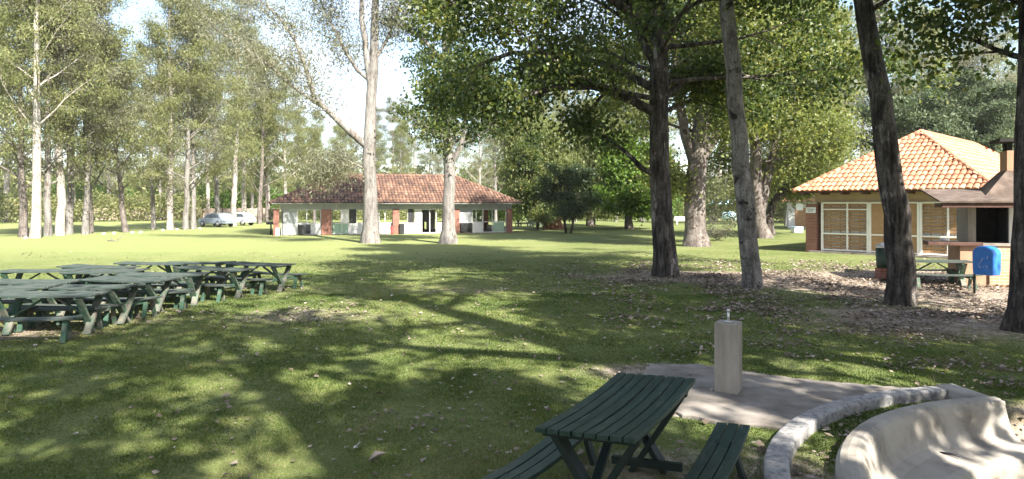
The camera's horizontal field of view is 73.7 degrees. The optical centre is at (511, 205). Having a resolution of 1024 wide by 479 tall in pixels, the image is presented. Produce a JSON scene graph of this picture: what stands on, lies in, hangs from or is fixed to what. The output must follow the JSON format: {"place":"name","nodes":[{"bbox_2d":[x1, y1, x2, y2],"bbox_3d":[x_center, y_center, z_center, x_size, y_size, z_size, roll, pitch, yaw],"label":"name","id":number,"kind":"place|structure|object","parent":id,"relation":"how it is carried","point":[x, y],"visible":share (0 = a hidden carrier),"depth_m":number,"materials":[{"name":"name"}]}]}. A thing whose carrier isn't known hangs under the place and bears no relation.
{"place":"outdoors","nodes":[
{"label":"outdoors","id":0,"kind":"place"},
{"bbox_2d":[0,0,1018,182],"label":"sky","id":1,"kind":"structure","parent":0,"point":[389,83],"materials":[{"name":"white"}]},
{"bbox_2d":[0,213,1023,478],"bbox_3d":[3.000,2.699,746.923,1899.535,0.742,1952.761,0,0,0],"label":"ground","id":2,"kind":"structure","parent":0,"point":[602,239],"depth_m":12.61,"materials":[{"name":"green plant"}]},
{"bbox_2d":[0,32,31,168],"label":"eucalyptus tree","id":3,"kind":"object","parent":2,"relation":"on","point":[5,126],"visible":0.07,"depth_m":88.66,"materials":[{"name":"green plant"}]},
{"bbox_2d":[0,7,53,221],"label":"eucalyptus tree","id":4,"kind":"object","parent":2,"relation":"on","point":[6,183],"visible":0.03,"depth_m":93.77,"materials":[{"name":"green plant"}]},
{"bbox_2d":[0,283,67,331],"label":"picnic table","id":5,"kind":"object","parent":2,"relation":"on","point":[33,287],"visible":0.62,"depth_m":13.35,"materials":[{"name":"green wood"}]},
{"bbox_2d":[0,279,88,316],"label":"picnic table","id":6,"kind":"object","parent":2,"relation":"on","point":[4,282],"visible":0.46,"depth_m":14.43,"materials":[{"name":"green wood"}]},
{"bbox_2d":[0,268,89,290],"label":"picnic table","id":7,"kind":"object","parent":2,"relation":"on","point":[19,272],"visible":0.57,"depth_m":16.87,"materials":[{"name":"green wood"}]},
{"bbox_2d":[0,0,120,237],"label":"eucalyptus tree","id":8,"kind":"object","parent":2,"relation":"on","point":[36,202],"visible":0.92,"depth_m":48.30,"materials":[{"name":"green plant"}]},
{"bbox_2d":[0,0,121,235],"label":"eucalyptus tree","id":9,"kind":"object","parent":2,"relation":"on","point":[60,228],"visible":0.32,"depth_m":52.64,"materials":[{"name":"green plant"}]},
{"bbox_2d":[0,290,124,342],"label":"picnic table","id":10,"kind":"object","parent":2,"relation":"on","point":[9,319],"visible":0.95,"depth_m":12.44,"materials":[{"name":"green wood"}]},
{"bbox_2d":[0,0,128,236],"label":"eucalyptus tree","id":11,"kind":"object","parent":2,"relation":"on","point":[18,120],"visible":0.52,"depth_m":50.05,"materials":[{"name":"green plant"}]},
{"bbox_2d":[0,0,140,235],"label":"eucalyptus tree","id":12,"kind":"object","parent":2,"relation":"on","point":[48,229],"visible":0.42,"depth_m":51.57,"materials":[{"name":"green plant"}]},
{"bbox_2d":[1,0,153,233],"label":"eucalyptus tree","id":13,"kind":"object","parent":2,"relation":"on","point":[91,223],"visible":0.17,"depth_m":55.38,"materials":[{"name":"green plant"}]},
{"bbox_2d":[0,0,171,234],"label":"eucalyptus tree","id":14,"kind":"object","parent":2,"relation":"on","point":[70,197],"visible":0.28,"depth_m":54.79,"materials":[{"name":"green plant"}]},
{"bbox_2d":[21,283,162,330],"bbox_3d":[-8.358,1.980,13.570,1.853,0.763,1.837,-1,-1,8],"label":"picnic table","id":15,"kind":"object","parent":2,"relation":"on","point":[123,310],"visible":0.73,"depth_m":13.44,"materials":[{"name":"green wood"}]},
{"bbox_2d":[56,264,140,295],"bbox_3d":[-10.870,1.980,17.966,1.853,0.763,1.837,1,0,6],"label":"picnic table","id":16,"kind":"object","parent":2,"relation":"on","point":[73,266],"visible":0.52,"depth_m":17.82,"materials":[{"name":"green wood"}]},
{"bbox_2d":[59,268,156,302],"bbox_3d":[-9.976,1.980,16.781,1.853,0.763,1.837,-1,1,3],"label":"picnic table","id":17,"kind":"object","parent":2,"relation":"on","point":[88,272],"visible":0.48,"depth_m":16.68,"materials":[{"name":"green wood"}]},
{"bbox_2d":[75,57,141,208],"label":"eucalyptus tree","id":18,"kind":"object","parent":2,"relation":"on","point":[109,183],"visible":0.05,"depth_m":105.92,"materials":[{"name":"green plant"}]},
{"bbox_2d":[41,21,181,231],"bbox_3d":[-33.689,-6.813,58.191,9.566,18.794,10.009,0,0,16],"label":"eucalyptus tree","id":19,"kind":"object","parent":2,"relation":"on","point":[124,223],"visible":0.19,"depth_m":58.61,"materials":[{"name":"green plant"}]},
{"bbox_2d":[32,0,196,234],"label":"eucalyptus tree","id":20,"kind":"object","parent":2,"relation":"on","point":[86,205],"visible":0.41,"depth_m":54.63,"materials":[{"name":"green plant"}]},
{"bbox_2d":[67,276,192,318],"bbox_3d":[-8.373,1.980,14.947,1.853,0.763,1.837,0,0,10],"label":"picnic table","id":21,"kind":"object","parent":2,"relation":"on","point":[150,290],"visible":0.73,"depth_m":14.82,"materials":[{"name":"green wood"}]},
{"bbox_2d":[101,24,187,229],"bbox_3d":[-34.465,-7.340,64.206,7.730,19.755,10.839,0,0,-5],"label":"eucalyptus tree","id":22,"kind":"object","parent":2,"relation":"on","point":[141,46],"visible":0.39,"depth_m":64.83,"materials":[{"name":"green plant"}]},
{"bbox_2d":[107,261,191,288],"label":"picnic table","id":23,"kind":"object","parent":2,"relation":"on","point":[131,263],"visible":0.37,"depth_m":18.91,"materials":[{"name":"green wood"}]},
{"bbox_2d":[121,67,185,220],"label":"eucalyptus tree","id":24,"kind":"object","parent":2,"relation":"on","point":[176,172],"visible":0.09,"depth_m":103.38,"materials":[{"name":"green plant"}]},
{"bbox_2d":[115,272,215,310],"bbox_3d":[-8.172,1.980,16.007,1.853,0.763,1.837,1,-1,-6],"label":"picnic table","id":25,"kind":"object","parent":2,"relation":"on","point":[194,293],"visible":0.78,"depth_m":15.92,"materials":[{"name":"green wood"}]},
{"bbox_2d":[112,0,228,229],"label":"eucalyptus tree","id":26,"kind":"object","parent":2,"relation":"on","point":[170,222],"visible":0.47,"depth_m":65.18,"materials":[{"name":"green plant"}]},
{"bbox_2d":[146,85,195,207],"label":"eucalyptus tree","id":27,"kind":"object","parent":2,"relation":"on","point":[183,173],"visible":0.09,"depth_m":111.23,"materials":[{"name":"green plant"}]},
{"bbox_2d":[79,207,281,219],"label":"brown fence","id":28,"kind":"object","parent":2,"relation":"on","point":[252,211],"visible":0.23,"depth_m":106.30,"materials":[{"name":"brown wood"}]},
{"bbox_2d":[135,2,246,228],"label":"eucalyptus tree","id":29,"kind":"object","parent":2,"relation":"on","point":[193,224],"visible":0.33,"depth_m":66.57,"materials":[{"name":"green plant"}]},
{"bbox_2d":[131,0,256,226],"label":"eucalyptus tree","id":30,"kind":"object","parent":2,"relation":"on","point":[239,118],"visible":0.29,"depth_m":73.05,"materials":[{"name":"green plant"}]},
{"bbox_2d":[119,0,273,229],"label":"eucalyptus tree","id":31,"kind":"object","parent":2,"relation":"on","point":[192,53],"visible":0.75,"depth_m":64.62,"materials":[{"name":"green plant"}]},
{"bbox_2d":[157,261,235,291],"bbox_3d":[-8.835,1.980,19.236,1.853,0.763,1.837,0,-1,-1],"label":"picnic table","id":32,"kind":"object","parent":2,"relation":"on","point":[216,263],"visible":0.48,"depth_m":19.03,"materials":[{"name":"green wood"}]},
{"bbox_2d":[180,68,230,208],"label":"eucalyptus tree","id":33,"kind":"object","parent":2,"relation":"on","point":[208,190],"visible":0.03,"depth_m":111.09,"materials":[{"name":"green plant"}]},
{"bbox_2d":[160,265,259,302],"bbox_3d":[-7.620,1.980,17.509,1.853,0.763,1.837,1,-1,12],"label":"picnic table","id":34,"kind":"object","parent":2,"relation":"on","point":[238,287],"visible":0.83,"depth_m":17.34,"materials":[{"name":"green wood"}]},
{"bbox_2d":[198,213,234,226],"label":"parked car","id":35,"kind":"object","parent":2,"relation":"on","point":[217,220],"visible":0.97,"depth_m":73.46,"materials":[{"name":"silver metal"}]},
{"bbox_2d":[204,97,266,196],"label":"eucalyptus tree","id":36,"kind":"object","parent":2,"relation":"on","point":[223,182],"visible":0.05,"depth_m":115.61,"materials":[{"name":"green plant"}]},
{"bbox_2d":[221,212,255,225],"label":"parked car","id":37,"kind":"object","parent":2,"relation":"on","point":[243,218],"visible":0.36,"depth_m":78.21,"materials":[{"name":"white metal"}]},
{"bbox_2d":[205,0,275,225],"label":"eucalyptus tree","id":38,"kind":"object","parent":2,"relation":"on","point":[235,179],"visible":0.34,"depth_m":76.98,"materials":[{"name":"green plant"}]},
{"bbox_2d":[190,20,298,212],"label":"eucalyptus tree","id":39,"kind":"object","parent":2,"relation":"on","point":[243,202],"visible":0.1,"depth_m":88.31,"materials":[{"name":"green plant"}]},
{"bbox_2d":[227,100,281,208],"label":"eucalyptus tree","id":40,"kind":"object","parent":2,"relation":"on","point":[252,201],"visible":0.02,"depth_m":115.40,"materials":[{"name":"green plant"}]},
{"bbox_2d":[209,261,307,295],"bbox_3d":[-6.940,1.980,18.791,1.853,0.763,1.837,0,0,18],"label":"picnic table","id":41,"kind":"object","parent":2,"relation":"on","point":[281,281],"visible":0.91,"depth_m":18.62,"materials":[{"name":"green wood"}]},
{"bbox_2d":[238,107,293,219],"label":"eucalyptus tree","id":42,"kind":"object","parent":2,"relation":"on","point":[278,172],"visible":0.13,"depth_m":107.38,"materials":[{"name":"green plant"}]},
{"bbox_2d":[237,102,299,222],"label":"eucalyptus tree","id":43,"kind":"object","parent":2,"relation":"on","point":[275,162],"visible":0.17,"depth_m":90.87,"materials":[{"name":"green plant"}]},
{"bbox_2d":[222,35,319,223],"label":"eucalyptus tree","id":44,"kind":"object","parent":2,"relation":"on","point":[264,107],"visible":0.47,"depth_m":85.62,"materials":[{"name":"green plant"}]},
{"bbox_2d":[248,62,322,209],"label":"eucalyptus tree","id":45,"kind":"object","parent":2,"relation":"on","point":[284,151],"visible":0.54,"depth_m":87.74,"materials":[{"name":"green plant"}]},
{"bbox_2d":[140,0,437,243],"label":"eucalyptus tree","id":46,"kind":"object","parent":2,"relation":"on","point":[370,232],"visible":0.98,"depth_m":41.69,"materials":[{"name":"green plant"}]},
{"bbox_2d":[271,104,323,221],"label":"eucalyptus tree","id":47,"kind":"object","parent":2,"relation":"on","point":[295,123],"visible":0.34,"depth_m":93.17,"materials":[{"name":"green plant"}]},
{"bbox_2d":[293,126,329,222],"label":"eucalyptus tree","id":48,"kind":"object","parent":2,"relation":"on","point":[317,140],"visible":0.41,"depth_m":91.05,"materials":[{"name":"green plant"}]},
{"bbox_2d":[295,110,333,217],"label":"eucalyptus tree","id":49,"kind":"object","parent":2,"relation":"on","point":[318,125],"visible":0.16,"depth_m":115.25,"materials":[{"name":"green plant"}]},
{"bbox_2d":[327,123,349,172],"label":"eucalyptus tree","id":50,"kind":"object","parent":2,"relation":"on","point":[335,131],"visible":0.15,"depth_m":125.02,"materials":[{"name":"green plant"}]},
{"bbox_2d":[327,123,361,221],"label":"eucalyptus tree","id":51,"kind":"object","parent":2,"relation":"on","point":[345,134],"visible":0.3,"depth_m":96.92,"materials":[{"name":"green plant"}]},
{"bbox_2d":[346,140,361,172],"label":"eucalyptus tree","id":52,"kind":"object","parent":2,"relation":"on","point":[355,146],"visible":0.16,"depth_m":136.71,"materials":[{"name":"green plant"}]},
{"bbox_2d":[42,170,683,221],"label":"distant thicket","id":53,"kind":"object","parent":2,"relation":"on","point":[226,196],"visible":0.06,"depth_m":116.47,"materials":[{"name":"green plant"}]},
{"bbox_2d":[358,107,387,164],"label":"eucalyptus tree","id":54,"kind":"object","parent":2,"relation":"on","point":[379,111],"visible":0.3,"depth_m":150.42,"materials":[{"name":"green plant"}]},
{"bbox_2d":[361,124,391,173],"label":"eucalyptus tree","id":55,"kind":"object","parent":2,"relation":"on","point":[379,150],"visible":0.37,"depth_m":124.96,"materials":[{"name":"green plant"}]},
{"bbox_2d":[377,95,407,166],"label":"eucalyptus tree","id":56,"kind":"object","parent":2,"relation":"on","point":[389,120],"visible":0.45,"depth_m":150.55,"materials":[{"name":"green plant"}]},
{"bbox_2d":[268,173,522,235],"bbox_3d":[-10.116,-0.165,59.237,20.242,5.130,9.693,0,0,-16],"label":"park shelter","id":57,"kind":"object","parent":2,"relation":"on","point":[421,195],"visible":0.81,"depth_m":55.84,"materials":[{"name":"brick"}]},
{"bbox_2d":[377,112,419,210],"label":"eucalyptus tree","id":58,"kind":"object","parent":2,"relation":"on","point":[399,145],"visible":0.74,"depth_m":120.14,"materials":[{"name":"green plant"}]},
{"bbox_2d":[388,96,415,165],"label":"eucalyptus tree","id":59,"kind":"object","parent":2,"relation":"on","point":[403,100],"visible":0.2,"depth_m":158.50,"materials":[{"name":"green plant"}]},
{"bbox_2d":[0,170,829,222],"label":"distant undergrowth","id":60,"kind":"object","parent":2,"relation":"on","point":[729,207],"visible":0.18,"depth_m":98.22,"materials":[{"name":"green plant"}]},
{"bbox_2d":[401,103,431,172],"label":"eucalyptus tree","id":61,"kind":"object","parent":2,"relation":"on","point":[413,145],"visible":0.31,"depth_m":149.64,"materials":[{"name":"green plant"}]},
{"bbox_2d":[0,149,852,215],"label":"distant treetops","id":62,"kind":"object","parent":2,"relation":"on","point":[144,187],"visible":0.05,"depth_m":143.75,"materials":[{"name":"green plant"}]},
{"bbox_2d":[413,119,443,173],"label":"eucalyptus tree","id":63,"kind":"object","parent":2,"relation":"on","point":[426,161],"visible":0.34,"depth_m":130.50,"materials":[{"name":"green plant"}]},
{"bbox_2d":[371,0,516,243],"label":"eucalyptus tree","id":64,"kind":"object","parent":2,"relation":"on","point":[448,234],"visible":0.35,"depth_m":41.39,"materials":[{"name":"green plant"}]},
{"bbox_2d":[426,122,478,178],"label":"eucalyptus tree","id":65,"kind":"object","parent":2,"relation":"on","point":[439,164],"visible":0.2,"depth_m":118.80,"materials":[{"name":"green plant"}]},
{"bbox_2d":[455,118,503,216],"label":"eucalyptus tree","id":66,"kind":"object","parent":2,"relation":"on","point":[476,160],"visible":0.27,"depth_m":120.22,"materials":[{"name":"green plant"}]},
{"bbox_2d":[462,70,506,220],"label":"eucalyptus tree","id":67,"kind":"object","parent":2,"relation":"on","point":[489,181],"visible":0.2,"depth_m":85.75,"materials":[{"name":"green plant"}]},
{"bbox_2d":[473,125,507,191],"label":"eucalyptus tree","id":68,"kind":"object","parent":2,"relation":"on","point":[486,168],"visible":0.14,"depth_m":130.16,"materials":[{"name":"green plant"}]},
{"bbox_2d":[0,251,1023,478],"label":"fallen leaves","id":69,"kind":"object","parent":2,"relation":"on","point":[829,285],"depth_m":14.93,"materials":[{"name":"brown plant"}]},
{"bbox_2d":[497,129,558,229],"bbox_3d":[2.107,-2.281,63.595,7.133,9.762,7.093,0,0,0],"label":"tree","id":70,"kind":"object","parent":2,"relation":"on","point":[526,155],"visible":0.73,"depth_m":62.75,"materials":[{"name":"green plant"}]},
{"bbox_2d":[498,71,574,160],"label":"eucalyptus tree","id":71,"kind":"object","parent":2,"relation":"on","point":[555,108],"visible":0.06,"depth_m":90.27,"materials":[{"name":"green plant"}]},
{"bbox_2d":[483,112,600,228],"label":"old tree","id":72,"kind":"object","parent":2,"relation":"on","point":[563,159],"visible":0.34,"depth_m":65.30,"materials":[{"name":"green plant"}]},
{"bbox_2d":[534,159,602,232],"bbox_3d":[4.947,-0.633,56.523,6.284,6.466,5.926,0,0,0],"label":"tree","id":73,"kind":"object","parent":2,"relation":"on","point":[567,198],"visible":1,"depth_m":56.34,"materials":[{"name":"green plant"}]},
{"bbox_2d":[556,46,596,221],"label":"eucalyptus tree","id":74,"kind":"object","parent":2,"relation":"on","point":[581,96],"visible":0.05,"depth_m":93.19,"materials":[{"name":"green plant"}]},
{"bbox_2d":[560,96,636,225],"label":"willow tree","id":75,"kind":"object","parent":2,"relation":"on","point":[587,163],"visible":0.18,"depth_m":75.50,"materials":[{"name":"green plant"}]},
{"bbox_2d":[481,372,749,478],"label":"picnic table","id":76,"kind":"object","parent":2,"relation":"on","point":[632,411],"visible":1,"depth_m":5.40,"materials":[{"name":"green wood"}]},
{"bbox_2d":[583,126,679,228],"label":"shade tree","id":77,"kind":"object","parent":2,"relation":"on","point":[616,197],"visible":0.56,"depth_m":65.22,"materials":[{"name":"green plant"}]},
{"bbox_2d":[615,14,684,221],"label":"eucalyptus tree","id":78,"kind":"object","parent":2,"relation":"on","point":[671,121],"visible":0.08,"depth_m":93.00,"materials":[{"name":"green plant"}]},
{"bbox_2d":[385,0,971,277],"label":"poplar tree","id":79,"kind":"object","parent":2,"relation":"on","point":[655,20],"visible":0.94,"depth_m":22.10,"materials":[{"name":"green plant"}]},
{"bbox_2d":[570,0,866,246],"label":"poplar tree","id":80,"kind":"object","parent":2,"relation":"on","point":[692,185],"visible":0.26,"depth_m":38.47,"materials":[{"name":"green plant"}]},
{"bbox_2d":[676,0,762,289],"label":"poplar tree","id":81,"kind":"object","parent":2,"relation":"on","point":[751,277],"visible":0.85,"depth_m":19.08,"materials":[{"name":"grey plant"}]},
{"bbox_2d":[706,210,737,240],"bbox_3d":[13.579,1.377,45.053,3.779,2.390,2.558,0,0,0],"label":"shrub","id":82,"kind":"object","parent":2,"relation":"on","point":[716,234],"visible":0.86,"depth_m":44.74,"materials":[{"name":"green plant"}]},
{"bbox_2d":[668,0,872,238],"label":"poplar tree","id":83,"kind":"object","parent":2,"relation":"on","point":[817,150],"visible":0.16,"depth_m":46.90,"materials":[{"name":"green plant"}]},
{"bbox_2d":[642,364,905,429],"bbox_3d":[3.124,2.362,8.302,3.546,0.095,2.590,0,0,28],"label":"concrete pad","id":84,"kind":"object","parent":2,"relation":"on","point":[766,401],"visible":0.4,"depth_m":8.26,"materials":[{"name":"grey concrete"}]},
{"bbox_2d":[714,309,741,394],"bbox_3d":[2.700,1.806,8.520,0.280,1.020,0.280,0,0,30],"label":"water post","id":85,"kind":"object","parent":84,"relation":"on","point":[728,355],"visible":1,"depth_m":8.41,"materials":[{"name":"concrete"}]},
{"bbox_2d":[722,97,871,234],"bbox_3d":[22.188,-3.202,53.350,10.746,11.604,10.370,0,0,21],"label":"poplar tree","id":86,"kind":"object","parent":2,"relation":"on","point":[782,191],"visible":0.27,"depth_m":52.41,"materials":[{"name":"green plant"}]},
{"bbox_2d":[783,194,816,228],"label":"outbuilding","id":87,"kind":"structure","parent":2,"relation":"on","point":[796,218],"depth_m":68.78,"materials":[{"name":"white tile"}]},
{"bbox_2d":[795,208,805,227],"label":"door","id":88,"kind":"structure","parent":87,"relation":"in","point":[800,215],"depth_m":68.68,"materials":[{"name":"brown wood"}]},
{"bbox_2d":[818,2,873,169],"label":"eucalyptus tree","id":89,"kind":"object","parent":2,"relation":"on","point":[851,13],"visible":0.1,"depth_m":74.40,"materials":[{"name":"green plant"}]},
{"bbox_2d":[719,0,1014,306],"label":"poplar tree","id":90,"kind":"object","parent":2,"relation":"on","point":[901,283],"visible":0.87,"depth_m":15.89,"materials":[{"name":"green plant"}]},
{"bbox_2d":[841,0,911,157],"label":"eucalyptus tree","id":91,"kind":"object","parent":2,"relation":"on","point":[878,16],"visible":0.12,"depth_m":78.21,"materials":[{"name":"green plant"}]},
{"bbox_2d":[875,243,886,278],"bbox_3d":[11.750,1.775,21.640,0.430,1.150,0.430,0,0,0],"label":"green bin","id":92,"kind":"object","parent":2,"relation":"on","point":[881,269],"visible":0.62,"depth_m":21.50,"materials":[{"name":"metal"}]},
{"bbox_2d":[764,383,1023,478],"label":"curved planter","id":93,"kind":"object","parent":2,"relation":"on","point":[973,430],"visible":0.98,"depth_m":7.18,"materials":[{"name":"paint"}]},
{"bbox_2d":[886,0,971,115],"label":"eucalyptus tree","id":94,"kind":"object","parent":2,"relation":"on","point":[918,38],"visible":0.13,"depth_m":75.20,"materials":[{"name":"green plant"}]},
{"bbox_2d":[890,9,969,115],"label":"eucalyptus tree","id":95,"kind":"object","parent":2,"relation":"on","point":[919,60],"visible":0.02,"depth_m":107.30,"materials":[{"name":"green plant"}]},
{"bbox_2d":[837,0,1023,333],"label":"poplar tree","id":96,"kind":"object","parent":2,"relation":"on","point":[1012,319],"visible":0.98,"depth_m":13.26,"materials":[{"name":"green plant"}]},
{"bbox_2d":[850,66,1016,153],"bbox_3d":[38.476,-4.777,59.707,17.365,14.755,13.524,0,0,0],"label":"cedar tree","id":97,"kind":"object","parent":2,"relation":"on","point":[989,122],"visible":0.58,"depth_m":57.83,"materials":[{"name":"green plant"}]},
{"bbox_2d":[915,259,982,288],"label":"picnic table","id":98,"kind":"object","parent":2,"relation":"on","point":[961,265],"visible":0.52,"depth_m":19.59,"materials":[{"name":"green wood"}]},
{"bbox_2d":[921,138,1013,286],"bbox_3d":[13.999,0.200,20.021,3.350,4.300,2.220,0,0,18],"label":"brick barbecue","id":99,"kind":"object","parent":2,"relation":"on","point":[984,224],"visible":0.74,"depth_m":19.97,"materials":[{"name":"brick"}]},
{"bbox_2d":[947,0,1017,119],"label":"eucalyptus tree","id":100,"kind":"object","parent":2,"relation":"on","point":[969,62],"visible":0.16,"depth_m":76.10,"materials":[{"name":"green plant"}]},
{"bbox_2d":[972,246,1000,292],"bbox_3d":[12.429,1.710,17.934,0.372,1.280,0.610,0,0,-25],"label":"blue bin","id":101,"kind":"object","parent":2,"relation":"on","point":[986,260],"visible":1,"depth_m":17.76,"materials":[{"name":"plastic"}]},
{"bbox_2d":[974,31,1017,135],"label":"eucalyptus tree","id":102,"kind":"object","parent":2,"relation":"on","point":[997,61],"visible":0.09,"depth_m":102.67,"materials":[{"name":"green plant"}]},
{"bbox_2d":[792,129,1012,258],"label":"tiled house","id":103,"kind":"structure","parent":0,"point":[847,217],"depth_m":32.56,"materials":[{"name":"tile"}]},
{"bbox_2d":[821,202,868,252],"bbox_3d":[16.212,1.053,33.187,0.320,2.395,2.221,0,0,-43],"label":"window","id":104,"kind":"structure","parent":103,"relation":"in","point":[844,225],"depth_m":33.15,"materials":[{"name":"white paint"}]},
{"bbox_2d":[869,202,918,254],"bbox_3d":[17.635,1.053,31.526,0.120,2.395,2.123,0,0,-43],"label":"window","id":105,"kind":"structure","parent":103,"relation":"in","point":[876,215],"depth_m":31.96,"materials":[{"name":"white paint"}]},
{"bbox_2d":[919,202,979,255],"bbox_3d":[19.226,1.053,29.980,0.320,2.395,2.293,0,0,-43],"label":"window","id":106,"kind":"structure","parent":103,"relation":"in","point":[938,223],"depth_m":30.36,"materials":[{"name":"white paint"}]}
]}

